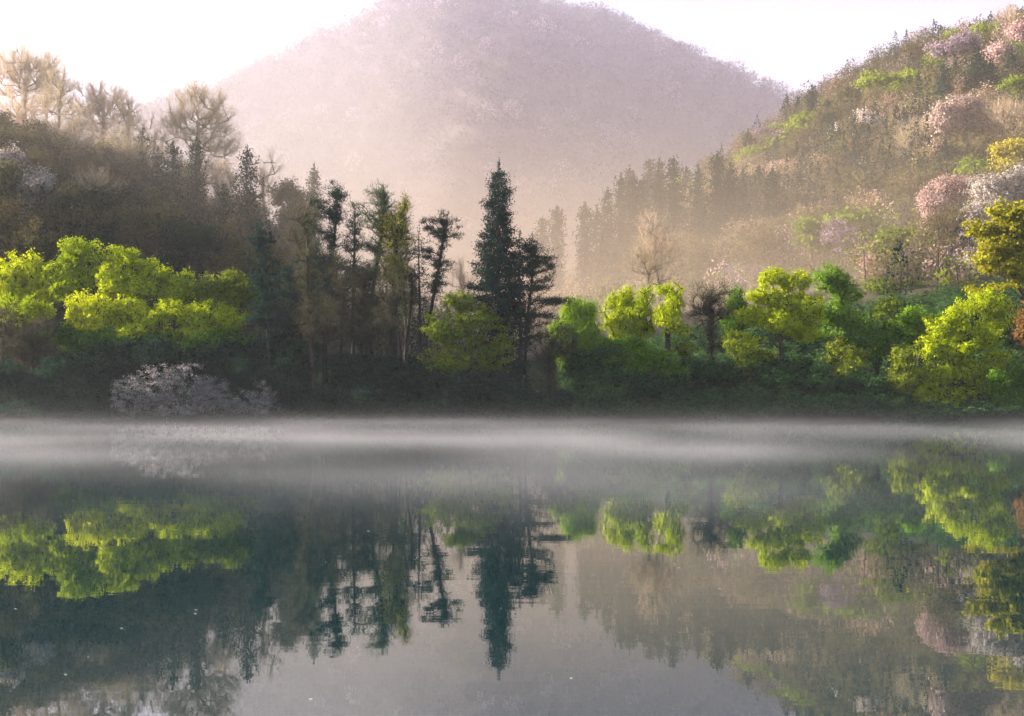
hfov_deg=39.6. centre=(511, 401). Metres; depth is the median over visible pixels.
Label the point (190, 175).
woodland tree
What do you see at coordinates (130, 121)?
bare tree
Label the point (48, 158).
broadleaf tree
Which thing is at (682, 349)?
broadleaf tree
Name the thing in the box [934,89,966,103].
woodland tree
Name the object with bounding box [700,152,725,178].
woodland tree
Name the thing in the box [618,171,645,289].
conifer tree
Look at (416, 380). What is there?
shrub
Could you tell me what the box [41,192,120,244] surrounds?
woodland tree
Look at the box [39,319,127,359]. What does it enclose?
broadleaf tree
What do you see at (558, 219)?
conifer tree
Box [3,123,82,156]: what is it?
broadleaf tree
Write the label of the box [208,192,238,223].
woodland tree
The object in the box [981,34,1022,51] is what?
woodland tree
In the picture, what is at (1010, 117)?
woodland tree
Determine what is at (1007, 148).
broadleaf tree
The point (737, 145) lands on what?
woodland tree
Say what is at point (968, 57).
woodland tree
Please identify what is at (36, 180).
blossom tree
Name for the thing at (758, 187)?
woodland tree
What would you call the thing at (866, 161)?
conifer tree
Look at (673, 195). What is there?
conifer tree
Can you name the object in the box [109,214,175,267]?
woodland tree
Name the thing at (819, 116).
woodland tree
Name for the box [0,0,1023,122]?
sky
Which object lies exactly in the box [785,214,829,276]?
broadleaf tree
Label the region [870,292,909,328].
broadleaf tree
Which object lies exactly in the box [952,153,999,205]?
woodland tree
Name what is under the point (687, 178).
conifer tree
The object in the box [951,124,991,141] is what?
woodland tree
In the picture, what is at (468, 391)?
shrub
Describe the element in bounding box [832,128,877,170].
woodland tree
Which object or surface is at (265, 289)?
pine tree
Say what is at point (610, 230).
conifer tree
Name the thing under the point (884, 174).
conifer tree
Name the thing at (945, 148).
conifer tree
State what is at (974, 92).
woodland tree
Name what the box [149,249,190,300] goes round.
woodland tree
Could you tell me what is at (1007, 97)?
woodland tree
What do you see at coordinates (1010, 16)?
broadleaf tree
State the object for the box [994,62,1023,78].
woodland tree
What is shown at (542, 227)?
conifer tree
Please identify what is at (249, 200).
conifer tree
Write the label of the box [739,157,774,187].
woodland tree
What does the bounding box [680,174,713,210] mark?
woodland tree
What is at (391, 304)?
bare tree
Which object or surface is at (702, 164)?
woodland tree
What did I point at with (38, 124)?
woodland tree
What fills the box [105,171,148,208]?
woodland tree
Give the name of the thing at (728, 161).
woodland tree
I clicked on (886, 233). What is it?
broadleaf tree
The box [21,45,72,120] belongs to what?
bare tree
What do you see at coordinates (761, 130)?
blossom tree
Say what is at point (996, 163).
woodland tree
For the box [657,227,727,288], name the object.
woodland tree
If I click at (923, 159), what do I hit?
woodland tree
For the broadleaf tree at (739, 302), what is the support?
on the hillside at (877, 62)
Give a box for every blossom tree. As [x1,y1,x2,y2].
[0,140,58,211]
[1,207,44,238]
[744,123,780,155]
[766,158,789,170]
[815,215,863,268]
[849,106,884,133]
[855,248,897,285]
[896,242,936,279]
[914,170,986,257]
[921,27,988,68]
[922,89,998,140]
[956,250,982,277]
[958,158,1023,244]
[980,35,1019,66]
[998,9,1023,45]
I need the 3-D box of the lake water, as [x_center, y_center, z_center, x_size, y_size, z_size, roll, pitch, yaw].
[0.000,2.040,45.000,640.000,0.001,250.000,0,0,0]
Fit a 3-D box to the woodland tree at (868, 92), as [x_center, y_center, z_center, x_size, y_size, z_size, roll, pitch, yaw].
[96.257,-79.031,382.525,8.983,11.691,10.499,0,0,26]
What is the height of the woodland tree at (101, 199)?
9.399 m
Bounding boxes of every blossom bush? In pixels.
[108,361,231,419]
[219,380,283,418]
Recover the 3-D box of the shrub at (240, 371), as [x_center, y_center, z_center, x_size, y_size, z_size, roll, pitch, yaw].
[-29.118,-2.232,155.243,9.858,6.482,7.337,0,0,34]
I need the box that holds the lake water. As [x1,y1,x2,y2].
[0,420,1023,715]
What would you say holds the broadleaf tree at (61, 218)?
on the hillside at (877, 62)
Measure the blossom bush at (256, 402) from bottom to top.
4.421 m
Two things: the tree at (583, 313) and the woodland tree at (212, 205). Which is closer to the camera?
the tree at (583, 313)
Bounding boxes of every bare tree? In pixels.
[0,33,65,121]
[0,83,57,128]
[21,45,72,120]
[26,58,90,128]
[42,119,90,163]
[49,92,105,159]
[66,73,140,145]
[94,125,160,175]
[102,85,151,151]
[132,102,181,161]
[134,146,187,192]
[153,73,246,196]
[199,153,256,222]
[245,141,287,240]
[277,194,328,384]
[285,292,358,386]
[289,270,331,413]
[313,247,363,356]
[339,266,389,356]
[361,248,420,402]
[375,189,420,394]
[391,235,431,361]
[442,253,480,300]
[685,276,740,359]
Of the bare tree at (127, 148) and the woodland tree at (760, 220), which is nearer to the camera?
the bare tree at (127, 148)
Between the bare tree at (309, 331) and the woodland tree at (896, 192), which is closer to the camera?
the bare tree at (309, 331)
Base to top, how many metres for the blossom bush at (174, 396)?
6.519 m
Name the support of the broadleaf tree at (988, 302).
on the hillside at (877, 62)
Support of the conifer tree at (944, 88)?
on the hillside at (877, 62)
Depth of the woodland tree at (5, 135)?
207.81 m
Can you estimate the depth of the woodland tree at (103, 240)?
186.54 m
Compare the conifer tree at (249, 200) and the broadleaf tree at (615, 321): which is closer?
the broadleaf tree at (615, 321)
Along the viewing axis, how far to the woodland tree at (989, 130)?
288.62 m
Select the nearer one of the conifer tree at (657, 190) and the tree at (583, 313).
the tree at (583, 313)
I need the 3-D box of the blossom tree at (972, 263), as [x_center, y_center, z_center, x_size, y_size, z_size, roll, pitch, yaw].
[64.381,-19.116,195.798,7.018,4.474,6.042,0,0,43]
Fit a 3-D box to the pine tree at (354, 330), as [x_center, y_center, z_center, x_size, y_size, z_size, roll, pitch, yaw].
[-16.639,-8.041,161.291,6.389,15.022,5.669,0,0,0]
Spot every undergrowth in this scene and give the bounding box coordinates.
[0,321,567,419]
[551,276,1023,419]
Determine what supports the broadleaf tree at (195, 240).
on the hillside at (877, 62)
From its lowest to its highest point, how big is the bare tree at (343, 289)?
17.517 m
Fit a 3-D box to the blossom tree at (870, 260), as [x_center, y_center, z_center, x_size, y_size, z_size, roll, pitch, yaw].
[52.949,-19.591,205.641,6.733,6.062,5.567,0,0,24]
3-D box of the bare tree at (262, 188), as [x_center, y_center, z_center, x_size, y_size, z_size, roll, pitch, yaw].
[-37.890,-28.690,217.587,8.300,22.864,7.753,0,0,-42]
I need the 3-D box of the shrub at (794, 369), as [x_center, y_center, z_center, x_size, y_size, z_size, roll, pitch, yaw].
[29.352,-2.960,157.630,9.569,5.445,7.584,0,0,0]
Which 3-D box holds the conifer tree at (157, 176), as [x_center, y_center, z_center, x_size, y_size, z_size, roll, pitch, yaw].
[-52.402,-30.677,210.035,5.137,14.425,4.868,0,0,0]
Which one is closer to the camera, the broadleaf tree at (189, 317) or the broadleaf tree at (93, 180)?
the broadleaf tree at (189, 317)
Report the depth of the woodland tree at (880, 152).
297.55 m
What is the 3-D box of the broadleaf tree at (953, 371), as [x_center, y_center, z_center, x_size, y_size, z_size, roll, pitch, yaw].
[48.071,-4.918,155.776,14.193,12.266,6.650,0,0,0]
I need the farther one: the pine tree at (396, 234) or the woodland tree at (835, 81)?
the woodland tree at (835, 81)
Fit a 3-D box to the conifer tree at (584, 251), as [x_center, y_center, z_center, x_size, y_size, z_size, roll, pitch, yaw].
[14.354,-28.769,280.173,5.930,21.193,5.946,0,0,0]
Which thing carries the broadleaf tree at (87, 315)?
on the hillside at (877, 62)
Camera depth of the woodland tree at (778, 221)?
261.86 m
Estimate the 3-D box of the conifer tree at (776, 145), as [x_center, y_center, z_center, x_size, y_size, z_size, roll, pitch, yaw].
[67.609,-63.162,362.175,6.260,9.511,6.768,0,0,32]
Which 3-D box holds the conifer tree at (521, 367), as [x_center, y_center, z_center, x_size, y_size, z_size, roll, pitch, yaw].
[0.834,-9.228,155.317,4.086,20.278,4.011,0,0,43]
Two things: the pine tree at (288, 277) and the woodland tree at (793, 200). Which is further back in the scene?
the woodland tree at (793, 200)
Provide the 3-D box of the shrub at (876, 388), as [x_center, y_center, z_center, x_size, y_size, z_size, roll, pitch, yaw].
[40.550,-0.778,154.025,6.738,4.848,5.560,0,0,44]
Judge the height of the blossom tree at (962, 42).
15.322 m
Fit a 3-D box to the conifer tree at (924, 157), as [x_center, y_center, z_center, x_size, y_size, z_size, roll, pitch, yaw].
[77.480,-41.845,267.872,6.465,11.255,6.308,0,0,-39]
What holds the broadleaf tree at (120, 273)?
on the hillside at (877, 62)
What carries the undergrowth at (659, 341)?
on the hillside at (877, 62)
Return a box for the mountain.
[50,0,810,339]
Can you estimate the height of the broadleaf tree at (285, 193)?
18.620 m
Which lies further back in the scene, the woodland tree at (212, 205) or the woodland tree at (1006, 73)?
the woodland tree at (1006, 73)
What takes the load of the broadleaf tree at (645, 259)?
on the hillside at (877, 62)
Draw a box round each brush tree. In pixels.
[0,300,27,404]
[0,311,65,372]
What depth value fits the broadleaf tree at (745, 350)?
157.12 m
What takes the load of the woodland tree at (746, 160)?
on the hillside at (877, 62)
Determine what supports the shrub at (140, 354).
on the hillside at (877, 62)
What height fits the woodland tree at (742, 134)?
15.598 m
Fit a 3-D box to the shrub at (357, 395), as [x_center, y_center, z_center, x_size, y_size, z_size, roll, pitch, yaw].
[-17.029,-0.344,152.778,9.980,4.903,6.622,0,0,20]
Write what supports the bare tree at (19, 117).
on the hillside at (877, 62)
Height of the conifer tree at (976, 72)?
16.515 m
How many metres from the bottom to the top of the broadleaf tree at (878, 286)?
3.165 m
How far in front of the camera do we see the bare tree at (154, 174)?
213.94 m
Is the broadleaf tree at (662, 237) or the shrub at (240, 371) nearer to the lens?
the shrub at (240, 371)
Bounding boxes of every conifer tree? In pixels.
[132,124,154,190]
[143,146,168,191]
[159,140,188,215]
[181,133,214,240]
[209,184,239,265]
[224,145,275,283]
[305,162,326,275]
[403,225,436,392]
[461,157,537,406]
[505,228,539,385]
[531,217,550,312]
[545,204,569,316]
[572,202,599,300]
[586,204,604,299]
[594,187,619,294]
[610,172,630,288]
[618,164,636,241]
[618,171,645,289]
[637,175,654,284]
[640,158,655,221]
[647,167,669,276]
[648,156,667,214]
[653,154,692,272]
[679,166,692,202]
[682,162,710,233]
[700,150,733,243]
[718,162,745,241]
[733,167,756,214]
[738,129,756,152]
[749,163,766,218]
[755,161,787,221]
[768,134,786,161]
[790,170,810,195]
[803,85,820,114]
[821,97,831,110]
[822,109,840,145]
[860,151,880,176]
[875,170,891,220]
[878,91,894,123]
[893,143,913,174]
[910,150,934,175]
[925,136,958,174]
[930,61,956,106]
[950,60,961,86]
[955,46,1001,97]
[983,58,1001,97]
[998,45,1023,93]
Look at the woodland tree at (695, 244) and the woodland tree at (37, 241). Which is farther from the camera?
the woodland tree at (695, 244)
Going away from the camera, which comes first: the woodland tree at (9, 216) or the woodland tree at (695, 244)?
the woodland tree at (9, 216)
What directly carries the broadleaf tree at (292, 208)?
on the hillside at (877, 62)
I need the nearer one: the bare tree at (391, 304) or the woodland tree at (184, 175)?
the bare tree at (391, 304)
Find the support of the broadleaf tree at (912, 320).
on the hillside at (877, 62)
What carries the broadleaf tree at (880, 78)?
on the hillside at (877, 62)
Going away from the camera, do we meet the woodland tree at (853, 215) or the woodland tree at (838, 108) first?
the woodland tree at (853, 215)
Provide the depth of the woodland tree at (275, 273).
205.05 m
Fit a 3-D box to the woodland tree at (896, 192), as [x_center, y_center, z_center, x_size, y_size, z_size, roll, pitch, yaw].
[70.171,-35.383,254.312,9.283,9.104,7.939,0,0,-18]
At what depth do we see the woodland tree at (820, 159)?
306.44 m
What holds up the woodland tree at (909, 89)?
on the hillside at (877, 62)
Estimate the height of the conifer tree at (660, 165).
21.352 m
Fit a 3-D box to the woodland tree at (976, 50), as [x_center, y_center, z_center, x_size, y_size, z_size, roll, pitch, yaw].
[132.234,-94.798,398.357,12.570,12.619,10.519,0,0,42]
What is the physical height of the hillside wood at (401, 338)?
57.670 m
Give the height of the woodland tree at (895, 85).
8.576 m
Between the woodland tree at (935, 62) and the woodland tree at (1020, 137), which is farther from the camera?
the woodland tree at (935, 62)
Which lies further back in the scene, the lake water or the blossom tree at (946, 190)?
the blossom tree at (946, 190)
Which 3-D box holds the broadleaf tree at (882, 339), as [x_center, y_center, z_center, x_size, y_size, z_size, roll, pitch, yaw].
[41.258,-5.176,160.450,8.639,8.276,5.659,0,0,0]
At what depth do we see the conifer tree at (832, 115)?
361.66 m
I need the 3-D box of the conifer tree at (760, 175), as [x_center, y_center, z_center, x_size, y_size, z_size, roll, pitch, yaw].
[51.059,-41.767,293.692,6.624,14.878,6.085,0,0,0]
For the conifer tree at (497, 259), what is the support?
on the hillside at (877, 62)
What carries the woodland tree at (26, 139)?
on the hillside at (877, 62)
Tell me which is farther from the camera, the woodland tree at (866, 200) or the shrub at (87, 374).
the woodland tree at (866, 200)
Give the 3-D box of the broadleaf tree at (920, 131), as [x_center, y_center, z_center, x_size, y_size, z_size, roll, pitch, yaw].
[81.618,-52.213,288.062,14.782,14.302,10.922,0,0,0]
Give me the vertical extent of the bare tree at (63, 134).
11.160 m
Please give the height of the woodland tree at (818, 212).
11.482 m
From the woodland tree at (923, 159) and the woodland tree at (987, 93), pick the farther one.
the woodland tree at (987, 93)
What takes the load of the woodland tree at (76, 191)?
on the hillside at (877, 62)
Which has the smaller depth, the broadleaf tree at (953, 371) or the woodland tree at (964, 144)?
the broadleaf tree at (953, 371)
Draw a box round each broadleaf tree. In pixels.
[0,247,66,371]
[0,291,56,393]
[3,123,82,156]
[5,223,71,260]
[30,148,73,202]
[31,199,112,255]
[39,235,105,356]
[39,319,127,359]
[57,162,128,192]
[60,288,120,354]
[74,136,147,190]
[91,243,161,386]
[99,201,178,256]
[99,292,176,383]
[106,330,181,395]
[139,263,201,384]
[150,214,234,272]
[154,296,249,395]
[172,319,264,394]
[186,267,260,319]
[208,213,256,259]
[225,239,294,312]
[265,175,320,269]
[279,185,327,267]
[415,285,518,378]
[518,311,585,395]
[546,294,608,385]
[593,330,650,392]
[596,283,638,339]
[618,233,680,296]
[618,282,659,348]
[627,206,686,311]
[651,277,692,382]
[666,335,701,379]
[717,283,752,332]
[720,266,826,364]
[722,337,778,384]
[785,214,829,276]
[809,261,873,342]
[839,319,918,378]
[850,66,929,100]
[850,224,916,268]
[859,274,931,293]
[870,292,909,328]
[878,114,937,157]
[886,300,1014,407]
[895,301,950,376]
[916,199,981,263]
[954,284,1019,343]
[958,196,1023,299]
[973,92,1023,138]
[987,134,1023,172]
[988,2,1023,40]
[993,74,1023,98]
[1007,300,1023,357]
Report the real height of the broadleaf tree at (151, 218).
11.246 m
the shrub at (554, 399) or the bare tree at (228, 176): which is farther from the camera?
the bare tree at (228, 176)
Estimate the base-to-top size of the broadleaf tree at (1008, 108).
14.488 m
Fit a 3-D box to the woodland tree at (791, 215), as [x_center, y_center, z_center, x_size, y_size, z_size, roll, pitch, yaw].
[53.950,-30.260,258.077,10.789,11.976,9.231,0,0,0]
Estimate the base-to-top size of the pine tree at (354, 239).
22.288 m
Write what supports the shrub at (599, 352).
on the hillside at (877, 62)
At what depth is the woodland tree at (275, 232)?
224.35 m
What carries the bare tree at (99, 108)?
on the hillside at (877, 62)
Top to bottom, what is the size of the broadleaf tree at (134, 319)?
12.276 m
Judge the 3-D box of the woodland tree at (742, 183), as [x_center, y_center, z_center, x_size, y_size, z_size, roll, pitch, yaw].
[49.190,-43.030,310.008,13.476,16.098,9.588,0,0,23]
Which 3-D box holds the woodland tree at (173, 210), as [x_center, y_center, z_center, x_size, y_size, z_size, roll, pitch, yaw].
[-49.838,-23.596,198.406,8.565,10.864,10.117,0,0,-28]
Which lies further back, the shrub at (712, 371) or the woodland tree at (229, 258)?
the woodland tree at (229, 258)
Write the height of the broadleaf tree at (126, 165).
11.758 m
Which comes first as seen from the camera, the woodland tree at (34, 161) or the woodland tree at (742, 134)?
the woodland tree at (34, 161)
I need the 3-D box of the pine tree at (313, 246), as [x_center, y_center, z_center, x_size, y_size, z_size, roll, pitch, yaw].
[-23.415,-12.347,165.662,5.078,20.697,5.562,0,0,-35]
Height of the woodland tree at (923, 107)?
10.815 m
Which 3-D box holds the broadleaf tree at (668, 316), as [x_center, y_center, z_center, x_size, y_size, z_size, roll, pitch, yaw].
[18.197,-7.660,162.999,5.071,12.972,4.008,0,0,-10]
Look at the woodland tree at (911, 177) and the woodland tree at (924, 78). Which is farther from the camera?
the woodland tree at (924, 78)
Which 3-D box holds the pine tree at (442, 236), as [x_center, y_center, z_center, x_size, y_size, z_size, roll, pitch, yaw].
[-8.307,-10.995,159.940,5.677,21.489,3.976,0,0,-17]
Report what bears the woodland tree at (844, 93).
on the hillside at (877, 62)
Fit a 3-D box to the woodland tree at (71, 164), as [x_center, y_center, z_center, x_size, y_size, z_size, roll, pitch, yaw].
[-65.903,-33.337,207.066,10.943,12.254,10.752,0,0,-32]
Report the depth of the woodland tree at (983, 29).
415.64 m
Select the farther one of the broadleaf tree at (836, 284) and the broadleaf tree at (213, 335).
the broadleaf tree at (836, 284)
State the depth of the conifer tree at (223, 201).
201.77 m
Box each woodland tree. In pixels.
[0,106,20,129]
[0,113,18,151]
[0,154,24,207]
[0,188,41,260]
[0,215,74,266]
[7,122,56,156]
[9,147,60,195]
[22,114,72,161]
[25,133,95,187]
[35,179,91,222]
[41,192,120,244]
[58,171,97,190]
[77,152,128,189]
[79,141,136,187]
[82,183,143,244]
[84,229,115,295]
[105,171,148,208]
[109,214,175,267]
[131,197,186,231]
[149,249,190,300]
[160,230,203,272]
[169,161,209,198]
[177,161,210,198]
[180,186,221,226]
[183,269,222,321]
[196,247,243,277]
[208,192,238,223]
[214,194,276,217]
[217,240,253,283]
[231,209,286,247]
[243,214,275,239]
[249,239,286,284]
[255,213,278,229]
[270,279,304,322]
[277,227,318,275]
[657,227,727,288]
[676,245,733,294]
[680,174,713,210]
[688,186,726,218]
[696,153,711,180]
[699,233,741,281]
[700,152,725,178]
[701,153,736,174]
[720,215,774,259]
[723,170,758,202]
[725,131,764,156]
[725,158,747,176]
[728,219,785,279]
[731,142,769,165]
[732,125,755,155]
[733,150,765,176]
[737,162,769,188]
[737,207,758,226]
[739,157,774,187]
[741,214,783,247]
[743,133,771,154]
[747,174,789,210]
[755,187,822,223]
[756,214,799,259]
[762,134,787,157]
[762,154,798,180]
[766,123,785,130]
[773,108,822,138]
[775,140,812,165]
[777,175,808,193]
[782,107,819,125]
[783,121,826,148]
[783,201,828,256]
[785,203,842,258]
[787,178,819,203]
[788,158,808,180]
[797,151,840,177]
[807,155,863,196]
[809,203,891,263]
[810,105,844,133]
[822,74,854,100]
[825,79,866,108]
[827,95,862,121]
[828,118,883,143]
[830,166,893,211]
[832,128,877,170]
[834,113,860,138]
[839,186,888,220]
[846,102,882,118]
[856,85,879,106]
[863,132,913,167]
[865,82,900,115]
[876,88,907,118]
[876,98,919,137]
[880,163,928,223]
[881,183,921,223]
[884,79,910,95]
[895,77,922,102]
[896,168,927,209]
[900,33,928,68]
[901,95,934,121]
[908,131,950,166]
[909,64,950,99]
[910,129,963,153]
[911,145,940,174]
[912,149,978,188]
[917,71,961,105]
[918,31,953,61]
[920,50,949,69]
[924,98,959,135]
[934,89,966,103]
[938,127,995,171]
[939,27,963,41]
[946,65,973,94]
[946,67,967,89]
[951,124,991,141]
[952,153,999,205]
[959,130,995,146]
[962,51,981,63]
[962,85,991,101]
[966,168,999,202]
[967,41,991,55]
[969,20,1004,48]
[971,80,1006,107]
[975,127,1018,175]
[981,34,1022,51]
[984,86,1023,135]
[985,107,1009,137]
[987,22,1003,42]
[989,149,1023,175]
[992,64,1020,96]
[992,123,1023,159]
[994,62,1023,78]
[998,49,1023,73]
[998,99,1023,137]
[1000,112,1023,138]
[1005,39,1023,53]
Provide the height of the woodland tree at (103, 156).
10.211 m
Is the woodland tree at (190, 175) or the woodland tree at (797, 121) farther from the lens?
the woodland tree at (797, 121)
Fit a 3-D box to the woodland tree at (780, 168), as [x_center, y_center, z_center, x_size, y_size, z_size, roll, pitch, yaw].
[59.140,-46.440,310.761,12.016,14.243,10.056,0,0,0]
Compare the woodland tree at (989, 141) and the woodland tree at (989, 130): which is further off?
the woodland tree at (989, 130)
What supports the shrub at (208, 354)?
on the hillside at (877, 62)
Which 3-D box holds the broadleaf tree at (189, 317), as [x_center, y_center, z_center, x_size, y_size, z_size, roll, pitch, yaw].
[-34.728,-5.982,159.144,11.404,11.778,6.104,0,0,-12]
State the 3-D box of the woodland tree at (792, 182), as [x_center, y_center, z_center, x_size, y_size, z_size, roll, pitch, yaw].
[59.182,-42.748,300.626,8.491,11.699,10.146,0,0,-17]
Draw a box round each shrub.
[0,357,58,410]
[17,387,115,418]
[29,346,132,403]
[90,333,187,406]
[154,337,246,402]
[201,351,283,402]
[237,335,328,400]
[265,354,333,412]
[304,375,393,415]
[381,358,453,409]
[417,367,502,418]
[483,369,543,414]
[530,386,575,416]
[558,357,632,390]
[560,341,627,377]
[619,342,693,380]
[649,390,762,419]
[677,355,749,390]
[736,351,819,387]
[790,367,872,397]
[821,335,875,379]
[851,372,918,414]
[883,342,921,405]
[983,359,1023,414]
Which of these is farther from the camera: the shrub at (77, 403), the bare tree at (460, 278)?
the bare tree at (460, 278)
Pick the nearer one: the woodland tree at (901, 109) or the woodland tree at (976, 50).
the woodland tree at (901, 109)
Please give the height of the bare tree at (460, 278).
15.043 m
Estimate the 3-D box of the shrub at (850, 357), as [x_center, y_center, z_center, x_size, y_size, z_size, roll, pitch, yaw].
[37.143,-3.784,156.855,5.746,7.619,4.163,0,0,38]
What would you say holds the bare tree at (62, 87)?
on the hillside at (877, 62)
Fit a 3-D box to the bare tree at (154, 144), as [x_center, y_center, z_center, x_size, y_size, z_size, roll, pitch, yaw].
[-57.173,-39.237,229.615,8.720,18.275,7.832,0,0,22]
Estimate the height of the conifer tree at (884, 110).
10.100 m
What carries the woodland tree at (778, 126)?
on the hillside at (877, 62)
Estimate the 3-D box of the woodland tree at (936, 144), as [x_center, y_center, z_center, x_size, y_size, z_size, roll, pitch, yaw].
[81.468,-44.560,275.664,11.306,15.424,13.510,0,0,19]
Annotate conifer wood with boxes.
[587,66,932,309]
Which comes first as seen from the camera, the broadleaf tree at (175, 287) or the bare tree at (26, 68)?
the broadleaf tree at (175, 287)
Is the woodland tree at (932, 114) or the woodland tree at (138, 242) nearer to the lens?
the woodland tree at (138, 242)
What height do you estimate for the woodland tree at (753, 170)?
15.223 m
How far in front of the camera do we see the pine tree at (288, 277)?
160.84 m
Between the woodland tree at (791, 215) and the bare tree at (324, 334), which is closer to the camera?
the bare tree at (324, 334)
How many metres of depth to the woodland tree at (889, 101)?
348.47 m
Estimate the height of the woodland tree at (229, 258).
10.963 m
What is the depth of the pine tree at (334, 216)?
161.72 m
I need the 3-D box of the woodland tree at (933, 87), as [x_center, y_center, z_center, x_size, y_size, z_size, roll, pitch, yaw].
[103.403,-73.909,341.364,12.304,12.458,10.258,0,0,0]
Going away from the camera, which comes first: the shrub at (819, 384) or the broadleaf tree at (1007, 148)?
the shrub at (819, 384)
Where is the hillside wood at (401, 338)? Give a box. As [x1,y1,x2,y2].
[0,140,483,361]
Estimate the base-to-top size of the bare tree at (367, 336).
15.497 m
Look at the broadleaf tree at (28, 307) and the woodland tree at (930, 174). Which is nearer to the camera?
the broadleaf tree at (28, 307)
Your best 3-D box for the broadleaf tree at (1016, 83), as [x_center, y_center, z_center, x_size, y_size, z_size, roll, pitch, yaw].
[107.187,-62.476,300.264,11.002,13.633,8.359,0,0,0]
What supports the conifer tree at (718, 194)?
on the hillside at (877, 62)
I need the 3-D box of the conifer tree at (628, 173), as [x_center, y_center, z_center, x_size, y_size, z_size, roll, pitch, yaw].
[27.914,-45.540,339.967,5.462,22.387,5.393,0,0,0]
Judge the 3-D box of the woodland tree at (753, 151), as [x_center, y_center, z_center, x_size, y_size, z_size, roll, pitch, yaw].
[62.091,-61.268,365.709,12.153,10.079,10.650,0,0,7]
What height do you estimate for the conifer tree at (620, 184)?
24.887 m
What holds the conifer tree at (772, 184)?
on the hillside at (877, 62)
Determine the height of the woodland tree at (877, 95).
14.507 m
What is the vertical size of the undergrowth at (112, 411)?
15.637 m
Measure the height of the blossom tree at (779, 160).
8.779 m
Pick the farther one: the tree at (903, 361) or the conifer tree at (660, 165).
the conifer tree at (660, 165)
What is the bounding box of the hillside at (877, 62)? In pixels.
[0,4,1023,419]
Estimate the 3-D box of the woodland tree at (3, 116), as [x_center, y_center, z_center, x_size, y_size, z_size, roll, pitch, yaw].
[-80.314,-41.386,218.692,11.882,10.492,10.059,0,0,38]
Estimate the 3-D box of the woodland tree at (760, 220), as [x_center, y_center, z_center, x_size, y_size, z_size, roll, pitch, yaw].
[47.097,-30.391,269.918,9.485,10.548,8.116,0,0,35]
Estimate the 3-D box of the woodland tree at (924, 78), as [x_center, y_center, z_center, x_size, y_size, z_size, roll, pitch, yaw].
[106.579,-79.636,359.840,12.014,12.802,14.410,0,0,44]
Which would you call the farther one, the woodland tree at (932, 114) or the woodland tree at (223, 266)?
the woodland tree at (932, 114)
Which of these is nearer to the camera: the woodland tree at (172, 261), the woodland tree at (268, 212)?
the woodland tree at (172, 261)
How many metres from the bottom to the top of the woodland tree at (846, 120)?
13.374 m
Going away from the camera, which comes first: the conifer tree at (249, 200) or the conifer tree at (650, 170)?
the conifer tree at (249, 200)
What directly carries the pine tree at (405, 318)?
on the hillside at (877, 62)
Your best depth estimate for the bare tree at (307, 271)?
162.67 m
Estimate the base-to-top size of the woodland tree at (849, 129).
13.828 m
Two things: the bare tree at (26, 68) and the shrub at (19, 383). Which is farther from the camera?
the bare tree at (26, 68)
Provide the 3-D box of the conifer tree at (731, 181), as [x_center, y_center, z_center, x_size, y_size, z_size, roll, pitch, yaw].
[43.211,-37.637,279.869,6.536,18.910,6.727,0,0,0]
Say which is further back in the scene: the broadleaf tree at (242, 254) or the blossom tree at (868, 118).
the blossom tree at (868, 118)
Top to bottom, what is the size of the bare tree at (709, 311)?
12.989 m
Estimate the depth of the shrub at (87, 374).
152.86 m
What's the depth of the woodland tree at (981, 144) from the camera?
272.18 m
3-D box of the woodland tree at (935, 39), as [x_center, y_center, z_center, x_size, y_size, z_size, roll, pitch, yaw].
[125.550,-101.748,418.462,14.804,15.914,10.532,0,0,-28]
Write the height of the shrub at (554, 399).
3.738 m
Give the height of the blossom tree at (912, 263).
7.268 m
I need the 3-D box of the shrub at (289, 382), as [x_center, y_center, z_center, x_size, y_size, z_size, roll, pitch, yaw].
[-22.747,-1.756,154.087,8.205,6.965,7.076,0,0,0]
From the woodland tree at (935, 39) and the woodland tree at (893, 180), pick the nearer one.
the woodland tree at (893, 180)
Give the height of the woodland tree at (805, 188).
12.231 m
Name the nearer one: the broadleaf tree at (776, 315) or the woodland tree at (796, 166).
the broadleaf tree at (776, 315)
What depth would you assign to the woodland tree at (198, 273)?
186.36 m
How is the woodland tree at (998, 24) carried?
on the hillside at (877, 62)
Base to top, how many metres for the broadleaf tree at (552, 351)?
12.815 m
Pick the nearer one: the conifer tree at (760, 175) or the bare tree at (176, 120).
the bare tree at (176, 120)
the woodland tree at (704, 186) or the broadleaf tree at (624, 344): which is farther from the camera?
the woodland tree at (704, 186)
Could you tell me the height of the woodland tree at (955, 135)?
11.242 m
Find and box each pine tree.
[235,219,298,408]
[271,255,313,338]
[291,208,325,337]
[305,179,352,383]
[335,198,371,354]
[344,264,388,357]
[346,178,401,358]
[398,235,417,332]
[412,209,465,357]
[512,233,575,385]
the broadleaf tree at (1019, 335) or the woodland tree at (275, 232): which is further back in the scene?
the woodland tree at (275, 232)
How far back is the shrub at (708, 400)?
151.49 m
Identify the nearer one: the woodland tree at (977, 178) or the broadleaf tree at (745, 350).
the broadleaf tree at (745, 350)
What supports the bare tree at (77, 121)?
on the hillside at (877, 62)
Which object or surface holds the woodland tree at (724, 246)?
on the hillside at (877, 62)
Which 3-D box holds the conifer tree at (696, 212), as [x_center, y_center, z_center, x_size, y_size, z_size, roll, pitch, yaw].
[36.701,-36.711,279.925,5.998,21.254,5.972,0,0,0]
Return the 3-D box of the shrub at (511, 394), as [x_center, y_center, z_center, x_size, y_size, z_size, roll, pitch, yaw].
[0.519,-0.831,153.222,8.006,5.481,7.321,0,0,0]
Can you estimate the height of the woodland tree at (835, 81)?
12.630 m

